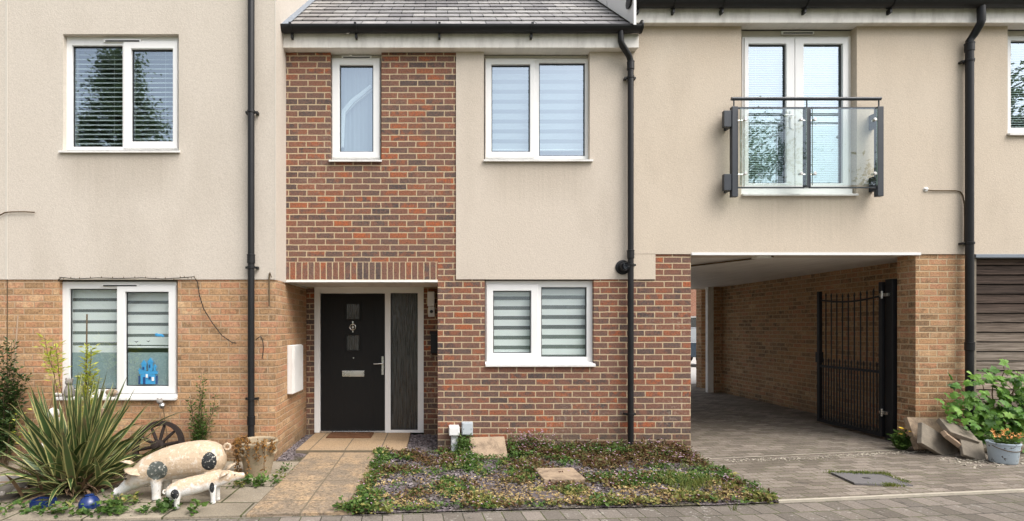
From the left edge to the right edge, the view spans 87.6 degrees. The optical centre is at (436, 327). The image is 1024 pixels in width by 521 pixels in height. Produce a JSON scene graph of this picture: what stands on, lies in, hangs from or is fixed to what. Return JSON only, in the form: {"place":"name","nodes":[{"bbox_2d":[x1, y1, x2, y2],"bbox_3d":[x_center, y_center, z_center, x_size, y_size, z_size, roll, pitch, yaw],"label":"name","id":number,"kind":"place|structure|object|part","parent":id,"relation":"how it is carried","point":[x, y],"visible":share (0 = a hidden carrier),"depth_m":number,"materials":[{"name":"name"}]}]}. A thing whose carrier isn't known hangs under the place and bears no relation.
{"place":"outdoors","nodes":[
{"label":"outdoors","id":0,"kind":"place"},
{"bbox_2d":[0,461,299,520],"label":"flagstone paving","id":1,"kind":"structure","parent":0,"point":[237,501],"depth_m":4.60,"materials":[{"name":"beige stone"}]},
{"bbox_2d":[0,473,32,499],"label":"stone planter","id":2,"kind":"object","parent":1,"relation":"on","point":[6,488],"visible":0.55,"depth_m":4.70,"materials":[{"name":"grey stone"}]},
{"bbox_2d":[0,336,33,464],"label":"evergreen bush","id":3,"kind":"object","parent":1,"relation":"on","point":[7,417],"visible":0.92,"depth_m":5.82,"materials":[{"name":"green plant"}]},
{"bbox_2d":[9,382,60,473],"bbox_3d":[-4.153,1.063,5.480,0.476,0.977,0.177,0,0,-20],"label":"lime sapling","id":4,"kind":"object","parent":1,"relation":"on","point":[26,427],"visible":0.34,"depth_m":5.46,"materials":[{"name":"green plant"}]},
{"bbox_2d":[29,497,56,508],"bbox_3d":[-3.361,1.498,4.520,0.162,0.065,0.122,0,0,0],"label":"blue tray","id":5,"kind":"object","parent":1,"relation":"on","point":[35,501],"visible":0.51,"depth_m":4.48,"materials":[{"name":"plastic"}]},
{"bbox_2d":[42,408,59,446],"bbox_3d":[-3.940,1.179,5.455,0.215,0.703,0.216,0,0,42],"label":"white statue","id":6,"kind":"object","parent":1,"relation":"on","point":[51,411],"visible":0.09,"depth_m":5.43,"materials":[{"name":"stone"}]},
{"bbox_2d":[35,333,71,426],"bbox_3d":[-4.096,0.803,5.676,0.384,1.497,0.276,0,0,0],"label":"lime sapling","id":7,"kind":"object","parent":1,"relation":"on","point":[47,353],"visible":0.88,"depth_m":5.67,"materials":[{"name":"green plant"}]},
{"bbox_2d":[85,314,87,386],"bbox_3d":[-3.833,0.691,5.785,0.015,1.679,0.068,0,0,-17],"label":"garden cane","id":8,"kind":"object","parent":1,"relation":"on","point":[86,334],"visible":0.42,"depth_m":5.80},
{"bbox_2d":[74,343,101,415],"bbox_3d":[-3.761,0.856,5.718,0.294,1.390,0.252,0,0,0],"label":"bamboo plant","id":9,"kind":"object","parent":1,"relation":"on","point":[86,364],"visible":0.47,"depth_m":5.71,"materials":[{"name":"green plant"}]},
{"bbox_2d":[78,493,100,509],"bbox_3d":[-2.954,1.474,4.500,0.168,0.112,0.168,0,0,0],"label":"ball","id":10,"kind":"object","parent":1,"relation":"on","point":[88,499],"visible":0.88,"depth_m":4.45,"materials":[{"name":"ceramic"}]},
{"bbox_2d":[0,372,187,509],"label":"flax plant","id":11,"kind":"object","parent":1,"relation":"on","point":[86,452],"visible":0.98,"depth_m":4.81,"materials":[{"name":"green plant"}]},
{"bbox_2d":[132,421,184,462],"bbox_3d":[-2.986,1.265,5.661,0.536,0.536,0.145,0,-18,0],"label":"wagon wheel","id":12,"kind":"object","parent":1,"relation":"on","point":[160,442],"visible":0.56,"depth_m":5.69,"materials":[{"name":"brown wood"}]},
{"bbox_2d":[156,397,167,442],"bbox_3d":[-3.068,1.156,5.940,0.149,0.750,0.071,0,0,0],"label":"garden stake","id":13,"kind":"object","parent":1,"relation":"on","point":[162,405],"visible":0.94,"depth_m":5.93,"materials":[{"name":"metal"}]},
{"bbox_2d":[113,440,231,499],"bbox_3d":[-2.377,1.283,4.789,0.986,0.492,0.331,0,0,-13],"label":"pig statue","id":14,"kind":"object","parent":1,"relation":"on","point":[164,467],"visible":0.9,"depth_m":4.70,"materials":[{"name":"ceramic"}]},
{"bbox_2d":[185,373,218,440],"bbox_3d":[-2.610,1.028,5.904,0.410,1.048,0.209,0,0,0],"label":"slender bush","id":15,"kind":"object","parent":1,"relation":"on","point":[200,431],"visible":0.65,"depth_m":5.89,"materials":[{"name":"green plant"}]},
{"bbox_2d":[162,463,244,508],"bbox_3d":[-2.013,1.368,4.589,0.659,0.320,0.164,0,0,-25],"label":"piglet statue","id":16,"kind":"object","parent":1,"relation":"on","point":[211,482],"visible":0.98,"depth_m":4.54,"materials":[{"name":"ceramic"}]},
{"bbox_2d":[238,436,277,476],"bbox_3d":[-1.863,1.350,5.520,0.425,0.360,0.410,0,0,0],"label":"clay pot","id":17,"kind":"object","parent":1,"relation":"on","point":[256,467],"visible":0.74,"depth_m":5.39,"materials":[{"name":"ceramic"}]},
{"bbox_2d":[232,435,276,475],"bbox_3d":[-1.910,1.325,5.412,0.529,0.421,0.300,0,0,26],"label":"trailing plant","id":18,"kind":"object","parent":17,"relation":"in","point":[239,441],"visible":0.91,"depth_m":5.36,"materials":[{"name":"orange plant"}]},
{"bbox_2d":[0,460,777,517],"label":"weeds","id":19,"kind":"object","parent":1,"relation":"on","point":[162,506],"visible":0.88,"depth_m":4.40,"materials":[{"name":"green plant"}]},
{"bbox_2d":[245,452,377,516],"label":"garden path","id":20,"kind":"structure","parent":0,"point":[315,483],"depth_m":5.07,"materials":[{"name":"beige stone"}]},
{"bbox_2d":[278,434,442,461],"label":"porch gravel","id":21,"kind":"structure","parent":0,"point":[297,456],"depth_m":6.30,"materials":[{"name":"grey gravel"}]},
{"bbox_2d":[295,433,409,452],"bbox_3d":[-1.045,1.525,7.005,1.350,0.050,1.090,0,0,0],"label":"porch landing","id":22,"kind":"object","parent":21,"relation":"on","point":[318,442],"visible":0.69,"depth_m":6.84,"materials":[{"name":"beige stone"}]},
{"bbox_2d":[326,432,373,437],"bbox_3d":[-1.188,1.491,7.320,0.613,0.018,0.320,0,0,0],"label":"doormat","id":23,"kind":"object","parent":22,"relation":"on","point":[350,435],"visible":1,"depth_m":7.26,"materials":[{"name":"brown fabric"}]},
{"bbox_2d":[354,433,777,514],"bbox_3d":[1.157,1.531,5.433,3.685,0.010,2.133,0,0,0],"label":"garden bed","id":24,"kind":"object","parent":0,"point":[575,505],"visible":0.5,"depth_m":4.67,"materials":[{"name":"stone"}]},
{"bbox_2d":[0,0,351,460],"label":"terraced house","id":25,"kind":"structure","parent":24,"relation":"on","point":[201,196],"depth_m":6.06,"materials":[{"name":"paint"}]},
{"bbox_2d":[12,316,18,384],"bbox_3d":[-4.772,0.497,5.975,0.015,1.268,0.090,0,0,22],"label":"bamboo cane","id":26,"kind":"object","parent":25,"relation":"attached to","point":[15,343],"visible":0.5,"depth_m":5.99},
{"bbox_2d":[0,211,34,215],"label":"wall cable","id":27,"kind":"object","parent":25,"relation":"attached to","point":[16,211],"depth_m":6.04,"materials":[{"name":"beige plastic"}]},
{"bbox_2d":[73,290,116,351],"bbox_3d":[-4.041,-0.086,6.225,0.606,0.810,0.070,0,0,0],"label":"window blind","id":28,"kind":"object","parent":25,"relation":"attached to","point":[96,315],"depth_m":6.22,"materials":[{"name":"white fabric"}]},
{"bbox_2d":[75,48,122,145],"bbox_3d":[-3.994,-2.731,6.220,0.676,1.263,0.040,0,0,0],"label":"venetian blind","id":29,"kind":"object","parent":25,"relation":"attached to","point":[77,101],"visible":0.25,"depth_m":6.21,"materials":[{"name":"white plastic"}]},
{"bbox_2d":[56,282,177,399],"bbox_3d":[-3.664,0.146,6.104,1.386,1.360,0.157,0,0,0],"label":"window","id":30,"kind":"structure","parent":25,"relation":"in","point":[121,364],"depth_m":6.12,"materials":[{"name":"white plastic"}]},
{"bbox_2d":[63,378,74,395],"bbox_3d":[-4.204,0.676,6.055,0.120,0.205,0.118,0,0,0],"label":"stone figurine","id":31,"kind":"object","parent":30,"relation":"on","point":[66,386],"visible":0.77,"depth_m":6.02,"materials":[{"name":"grey stone"}]},
{"bbox_2d":[105,389,118,395],"bbox_3d":[-3.703,0.744,6.055,0.174,0.084,0.069,0,0,0],"label":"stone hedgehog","id":32,"kind":"object","parent":30,"relation":"on","point":[115,392],"visible":0.69,"depth_m":6.04},
{"bbox_2d":[58,37,179,152],"bbox_3d":[-3.624,-2.693,6.106,1.380,1.383,0.152,0,0,0],"label":"window","id":33,"kind":"structure","parent":25,"relation":"in","point":[129,45],"depth_m":6.12,"materials":[{"name":"white plastic"}]},
{"bbox_2d":[58,276,235,343],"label":"string lights","id":34,"kind":"object","parent":25,"relation":"attached to","point":[156,278],"visible":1,"depth_m":6.04,"materials":[{"name":"black plastic"}]},
{"bbox_2d":[138,357,157,383],"bbox_3d":[-3.347,0.500,6.128,0.226,0.308,0.011,0,0,0],"label":"toy house sticker","id":35,"kind":"object","parent":25,"relation":"attached to","point":[148,377],"visible":1,"depth_m":6.13,"materials":[{"name":"blue plastic"}]},
{"bbox_2d":[128,293,168,347],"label":"window blind","id":36,"kind":"object","parent":25,"relation":"attached to","point":[149,318],"depth_m":6.22,"materials":[{"name":"white fabric"}]},
{"bbox_2d":[134,51,172,140],"bbox_3d":[-3.352,-2.731,6.220,0.555,1.263,0.040,0,0,0],"label":"venetian blind","id":37,"kind":"object","parent":25,"relation":"attached to","point":[135,101],"visible":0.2,"depth_m":6.21,"materials":[{"name":"white plastic"}]},
{"bbox_2d":[268,272,271,305],"bbox_3d":[-1.900,-0.442,6.037,0.035,0.388,0.034,0,0,34],"label":"hanging rod","id":38,"kind":"object","parent":25,"relation":"attached to","point":[269,274],"visible":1,"depth_m":6.03,"materials":[{"name":"beige metal"}]},
{"bbox_2d":[287,344,302,393],"bbox_3d":[-1.810,0.525,6.800,0.096,0.610,0.440,0,0,0],"label":"meter box","id":39,"kind":"object","parent":25,"relation":"attached to","point":[295,368],"visible":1,"depth_m":6.59,"materials":[{"name":"white plastic"}]},
{"bbox_2d":[293,345,302,392],"bbox_3d":[-1.772,0.524,6.800,0.020,0.588,0.420,0,0,0],"label":"door","id":40,"kind":"structure","parent":39,"relation":"in","point":[297,350],"depth_m":6.73,"materials":[{"name":"white plastic"}]},
{"bbox_2d":[449,425,459,450],"bbox_3d":[0.218,1.371,6.418,0.128,0.359,0.155,0,0,0],"label":"service post","id":41,"kind":"object","parent":24,"relation":"on","point":[454,431],"visible":0.83,"depth_m":6.37,"materials":[{"name":"white plastic"}]},
{"bbox_2d":[280,0,690,451],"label":"terraced house","id":42,"kind":"structure","parent":24,"relation":"on","point":[432,191],"depth_m":6.50,"materials":[{"name":"red brick"}]},
{"bbox_2d":[321,294,384,429],"bbox_3d":[-1.193,0.491,7.554,0.916,1.957,0.113,0,0,0],"label":"front door","id":43,"kind":"structure","parent":42,"relation":"in","point":[352,325],"depth_m":7.57,"materials":[{"name":"black wood"}]},
{"bbox_2d":[329,56,381,161],"bbox_3d":[-0.990,-2.701,6.540,0.647,1.336,0.160,0,0,0],"label":"window","id":44,"kind":"structure","parent":42,"relation":"in","point":[346,61],"depth_m":6.54,"materials":[{"name":"white plastic"}]},
{"bbox_2d":[341,67,371,151],"bbox_3d":[-1.009,-2.777,6.674,0.486,1.218,0.046,0,0,0],"label":"curtain","id":45,"kind":"object","parent":42,"relation":"hanging from","point":[355,81],"visible":0.66,"depth_m":6.68,"materials":[{"name":"white fabric"}]},
{"bbox_2d":[341,85,371,147],"bbox_3d":[-0.999,-2.660,6.639,0.442,0.793,0.036,0,0,0],"label":"curtain swag","id":46,"kind":"object","parent":42,"relation":"hanging from","point":[352,101],"visible":0.89,"depth_m":6.63,"materials":[{"name":"white fabric"}]},
{"bbox_2d":[427,292,434,316],"bbox_3d":[-0.072,-0.333,7.515,0.105,0.357,0.090,0,0,0],"label":"porch light","id":47,"kind":"object","parent":42,"relation":"attached to","point":[431,302],"visible":1,"depth_m":7.48,"materials":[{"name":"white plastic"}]},
{"bbox_2d":[430,331,437,352],"bbox_3d":[-0.012,0.207,7.500,0.156,0.315,0.120,0,0,0],"label":"mail box","id":48,"kind":"object","parent":42,"relation":"attached to","point":[434,341],"visible":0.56,"depth_m":7.47,"materials":[{"name":"black metal"}]},
{"bbox_2d":[462,421,472,434],"bbox_3d":[0.380,1.231,6.457,0.135,0.158,0.086,0,0,0],"label":"junction box","id":49,"kind":"object","parent":42,"relation":"attached to","point":[467,427],"visible":0.93,"depth_m":6.42,"materials":[{"name":"grey plastic"}]},
{"bbox_2d":[492,67,528,150],"bbox_3d":[0.938,-2.807,6.655,0.580,1.165,0.070,0,0,0],"label":"window blind","id":50,"kind":"object","parent":42,"relation":"attached to","point":[510,108],"depth_m":6.65,"materials":[{"name":"white fabric"}]},
{"bbox_2d":[494,292,529,351],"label":"window blind","id":51,"kind":"object","parent":42,"relation":"attached to","point":[511,322],"depth_m":6.65,"materials":[{"name":"white fabric"}]},
{"bbox_2d":[483,58,592,161],"bbox_3d":[1.250,-2.689,6.535,1.340,1.311,0.170,0,0,0],"label":"window","id":52,"kind":"structure","parent":42,"relation":"in","point":[533,155],"depth_m":6.55,"materials":[{"name":"white plastic"}]},
{"bbox_2d":[485,281,595,366],"bbox_3d":[1.280,-0.053,6.543,1.347,1.059,0.155,0,0,0],"label":"window","id":53,"kind":"structure","parent":42,"relation":"in","point":[534,358],"depth_m":6.54,"materials":[{"name":"white plastic"}]},
{"bbox_2d":[540,65,582,150],"bbox_3d":[1.579,-2.807,6.655,0.634,1.165,0.070,0,0,0],"label":"window blind","id":54,"kind":"object","parent":42,"relation":"attached to","point":[561,107],"depth_m":6.65,"materials":[{"name":"white fabric"}]},
{"bbox_2d":[541,287,584,354],"bbox_3d":[1.579,-0.072,6.655,0.634,0.961,0.070,0,0,0],"label":"window blind","id":55,"kind":"object","parent":42,"relation":"attached to","point":[563,321],"depth_m":6.65,"materials":[{"name":"white fabric"}]},
{"bbox_2d":[615,260,629,274],"bbox_3d":[2.287,-0.740,6.428,0.180,0.180,0.116,0,0,0],"label":"boiler flue","id":56,"kind":"object","parent":42,"relation":"attached to","point":[622,267],"visible":0.98,"depth_m":6.46,"materials":[{"name":"black plastic"}]},
{"bbox_2d":[469,436,506,458],"bbox_3d":[0.620,1.445,6.310,0.441,0.245,0.295,0,0,0],"label":"leaning slab","id":57,"kind":"object","parent":24,"relation":"on","point":[484,446],"depth_m":6.32,"materials":[{"name":"beige stone"}]},
{"bbox_2d":[276,434,747,510],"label":"slate chips","id":58,"kind":"object","parent":24,"relation":"on","point":[433,443],"visible":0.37,"depth_m":5.37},
{"bbox_2d":[527,490,566,500],"bbox_3d":[1.000,1.522,4.780,0.300,0.030,0.220,0,0,-8],"label":"slate paver","id":59,"kind":"object","parent":24,"relation":"on","point":[545,494],"visible":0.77,"depth_m":4.76,"materials":[{"name":"grey stone"}]},
{"bbox_2d":[534,468,585,483],"bbox_3d":[1.255,1.510,5.400,0.420,0.050,0.420,0,0,-3],"label":"stepping stone","id":60,"kind":"object","parent":24,"relation":"on","point":[554,475],"visible":0.87,"depth_m":5.34,"materials":[{"name":"beige stone"}]},
{"bbox_2d":[345,431,782,513],"bbox_3d":[1.163,1.399,5.449,3.864,0.282,2.222,0,0,0],"label":"ground cover","id":61,"kind":"object","parent":24,"relation":"on","point":[596,460],"visible":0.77,"depth_m":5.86,"materials":[{"name":"green plant"}]},
{"bbox_2d":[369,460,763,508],"bbox_3d":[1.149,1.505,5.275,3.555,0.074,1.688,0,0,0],"label":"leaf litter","id":62,"kind":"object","parent":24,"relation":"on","point":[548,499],"visible":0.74,"depth_m":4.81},
{"bbox_2d":[358,428,779,503],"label":"tiny flowers","id":63,"kind":"object","parent":24,"relation":"on","point":[568,470],"visible":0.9,"depth_m":5.70,"materials":[{"name":"pink plant"}]},
{"bbox_2d":[696,290,705,387],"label":"garden wall","id":64,"kind":"structure","parent":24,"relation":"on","point":[700,338],"depth_m":12.75,"materials":[{"name":"brick"}]},
{"bbox_2d":[544,0,1023,436],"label":"coach house","id":65,"kind":"structure","parent":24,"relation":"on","point":[767,264],"depth_m":6.49,"materials":[{"name":"paint"}]},
{"bbox_2d":[749,46,782,182],"bbox_3d":[4.161,-2.693,6.640,0.490,1.791,0.040,0,0,0],"label":"venetian blind","id":66,"kind":"object","parent":65,"relation":"attached to","point":[755,178],"visible":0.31,"depth_m":6.64,"materials":[{"name":"white plastic"}]},
{"bbox_2d":[741,31,858,195],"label":"french doors","id":67,"kind":"structure","parent":65,"relation":"in","point":[793,47],"depth_m":6.55,"materials":[{"name":"white plastic"}]},
{"bbox_2d":[722,97,883,197],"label":"juliet balcony","id":68,"kind":"structure","parent":65,"relation":"attached to","point":[730,120],"depth_m":6.34,"materials":[{"name":"clear glass"}]},
{"bbox_2d":[804,47,838,181],"bbox_3d":[4.856,-2.693,6.640,0.504,1.791,0.040,0,0,0],"label":"venetian blind","id":69,"kind":"object","parent":65,"relation":"attached to","point":[825,149],"visible":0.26,"depth_m":6.64,"materials":[{"name":"white plastic"}]},
{"bbox_2d":[923,187,964,241],"bbox_3d":[6.229,-1.387,6.475,0.506,0.677,0.020,0,0,0],"label":"overflow pipe","id":70,"kind":"object","parent":65,"relation":"on","point":[925,189],"visible":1,"depth_m":6.47,"materials":[{"name":"white plastic"}]},
{"bbox_2d":[974,254,1023,443],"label":"garage door","id":71,"kind":"structure","parent":65,"relation":"attached to","point":[998,306],"depth_m":6.55,"materials":[{"name":"brown weathered wood"}]},
{"bbox_2d":[1007,36,1023,135],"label":"window","id":72,"kind":"structure","parent":65,"relation":"in","point":[1012,131],"depth_m":6.57,"materials":[{"name":"white plastic"}]},
{"bbox_2d":[1011,43,1023,126],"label":"venetian blind","id":73,"kind":"object","parent":65,"relation":"attached to","point":[1017,88],"depth_m":6.67,"materials":[{"name":"white plastic"}]},
{"bbox_2d":[777,489,1023,502],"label":"kerb edging","id":74,"kind":"object","parent":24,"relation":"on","point":[898,496],"visible":0.62,"depth_m":4.71,"materials":[{"name":"grey concrete"}]},
{"bbox_2d":[117,492,1023,520],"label":"road","id":75,"kind":"structure","parent":0,"point":[993,507],"depth_m":4.37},
{"bbox_2d":[691,357,695,383],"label":"yard","id":76,"kind":"structure","parent":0,"point":[693,371],"depth_m":17.39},
{"bbox_2d":[691,327,695,360],"bbox_3d":[8.530,0.700,20.100,4.200,1.460,1.860,0,0,0],"label":"parked car","id":77,"kind":"object","parent":76,"relation":"on","point":[693,341],"visible":0.03,"depth_m":19.28,"materials":[{"name":"blue paint"}]},
{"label":"windows","id":78,"kind":"part","parent":77,"relation":"part of","materials":[{"name":"white glass"}]},
{"bbox_2d":[691,290,695,326],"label":"brick house","id":79,"kind":"structure","parent":76,"relation":"on","point":[693,308],"depth_m":30.50,"materials":[{"name":"red brick"}]},
{"bbox_2d":[691,316,695,326],"bbox_3d":[14.600,-0.070,30.585,1.180,1.180,0.070,0,0,0],"label":"window","id":80,"kind":"structure","parent":79,"relation":"in","point":[693,318],"depth_m":30.57,"materials":[{"name":"grey glass"}]},
{"bbox_2d":[691,384,1023,500],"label":"driveway","id":81,"kind":"structure","parent":0,"point":[725,426],"depth_m":6.12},
{"bbox_2d":[591,439,911,511],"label":"grass tufts","id":82,"kind":"object","parent":81,"relation":"on","point":[696,483],"visible":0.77,"depth_m":5.13,"materials":[{"name":"green plant"}]},
{"bbox_2d":[709,449,908,458],"bbox_3d":[4.650,1.486,6.260,3.218,0.064,0.020,0,0,-6],"label":"carport threshold strip","id":83,"kind":"object","parent":81,"relation":"on","point":[802,454],"visible":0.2,"depth_m":6.22,"materials":[{"name":"grey concrete"}]},
{"bbox_2d":[815,279,896,441],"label":"iron gate","id":84,"kind":"structure","parent":81,"relation":"on","point":[887,370],"depth_m":7.12,"materials":[{"name":"metal"}]},
{"bbox_2d":[830,472,912,485],"bbox_3d":[4.270,1.491,5.200,0.500,0.016,0.388,0,0,8],"label":"manhole cover","id":85,"kind":"object","parent":81,"relation":"on","point":[864,479],"visible":1,"depth_m":5.20,"materials":[{"name":"black metal"}]},
{"bbox_2d":[724,450,1023,467],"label":"loose grit","id":86,"kind":"object","parent":81,"relation":"on","point":[958,461],"visible":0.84,"depth_m":6.03,"materials":[{"name":"grey gravel"}]},
{"bbox_2d":[888,427,912,449],"bbox_3d":[5.586,1.339,6.349,0.360,0.304,0.270,0,0,0],"label":"poppy clump","id":87,"kind":"object","parent":81,"relation":"on","point":[902,441],"visible":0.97,"depth_m":6.35,"materials":[{"name":"green plant"}]},
{"bbox_2d":[903,417,959,450],"bbox_3d":[5.930,1.272,6.300,0.598,0.396,0.205,0,0,-3],"label":"concrete slab","id":88,"kind":"object","parent":81,"relation":"on","point":[911,424],"depth_m":6.31,"materials":[{"name":"beige concrete"}]},
{"bbox_2d":[917,422,957,454],"bbox_3d":[5.830,1.347,6.140,0.629,0.496,0.124,0,0,-10],"label":"concrete slab","id":89,"kind":"object","parent":81,"relation":"on","point":[933,440],"depth_m":6.10,"materials":[{"name":"grey concrete"}]},
{"bbox_2d":[940,430,960,447],"bbox_3d":[5.900,1.302,6.000,0.301,0.262,0.107,0,0,4],"label":"timber offcut","id":90,"kind":"object","parent":81,"relation":"on","point":[951,439],"visible":0.65,"depth_m":5.97,"materials":[{"name":"brown wood"}]},
{"bbox_2d":[958,439,985,459],"bbox_3d":[6.020,1.357,5.940,0.287,0.288,0.193,0,0,12],"label":"concrete slab","id":91,"kind":"object","parent":81,"relation":"on","point":[970,450],"depth_m":5.91,"materials":[{"name":"grey concrete"}]},
{"bbox_2d":[936,418,979,443],"bbox_3d":[6.000,1.192,6.080,0.356,0.268,0.248,0,0,8],"label":"concrete slab","id":92,"kind":"object","parent":91,"relation":"on","point":[957,431],"depth_m":6.03,"materials":[{"name":"grey concrete"}]},
{"bbox_2d":[934,359,1023,452],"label":"grape vine","id":93,"kind":"object","parent":81,"relation":"on","point":[985,418],"visible":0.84,"depth_m":6.11,"materials":[{"name":"green plant"}]},
{"bbox_2d":[985,439,1022,464],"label":"metal bucket","id":94,"kind":"object","parent":81,"relation":"on","point":[1008,454],"visible":0.94,"depth_m":5.64,"materials":[{"name":"grey metal"}]},
{"bbox_2d":[983,428,1023,443],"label":"bedding flowers","id":95,"kind":"object","parent":94,"relation":"on","point":[1004,441],"visible":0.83,"depth_m":5.70,"materials":[{"name":"orange plant"}]}
]}

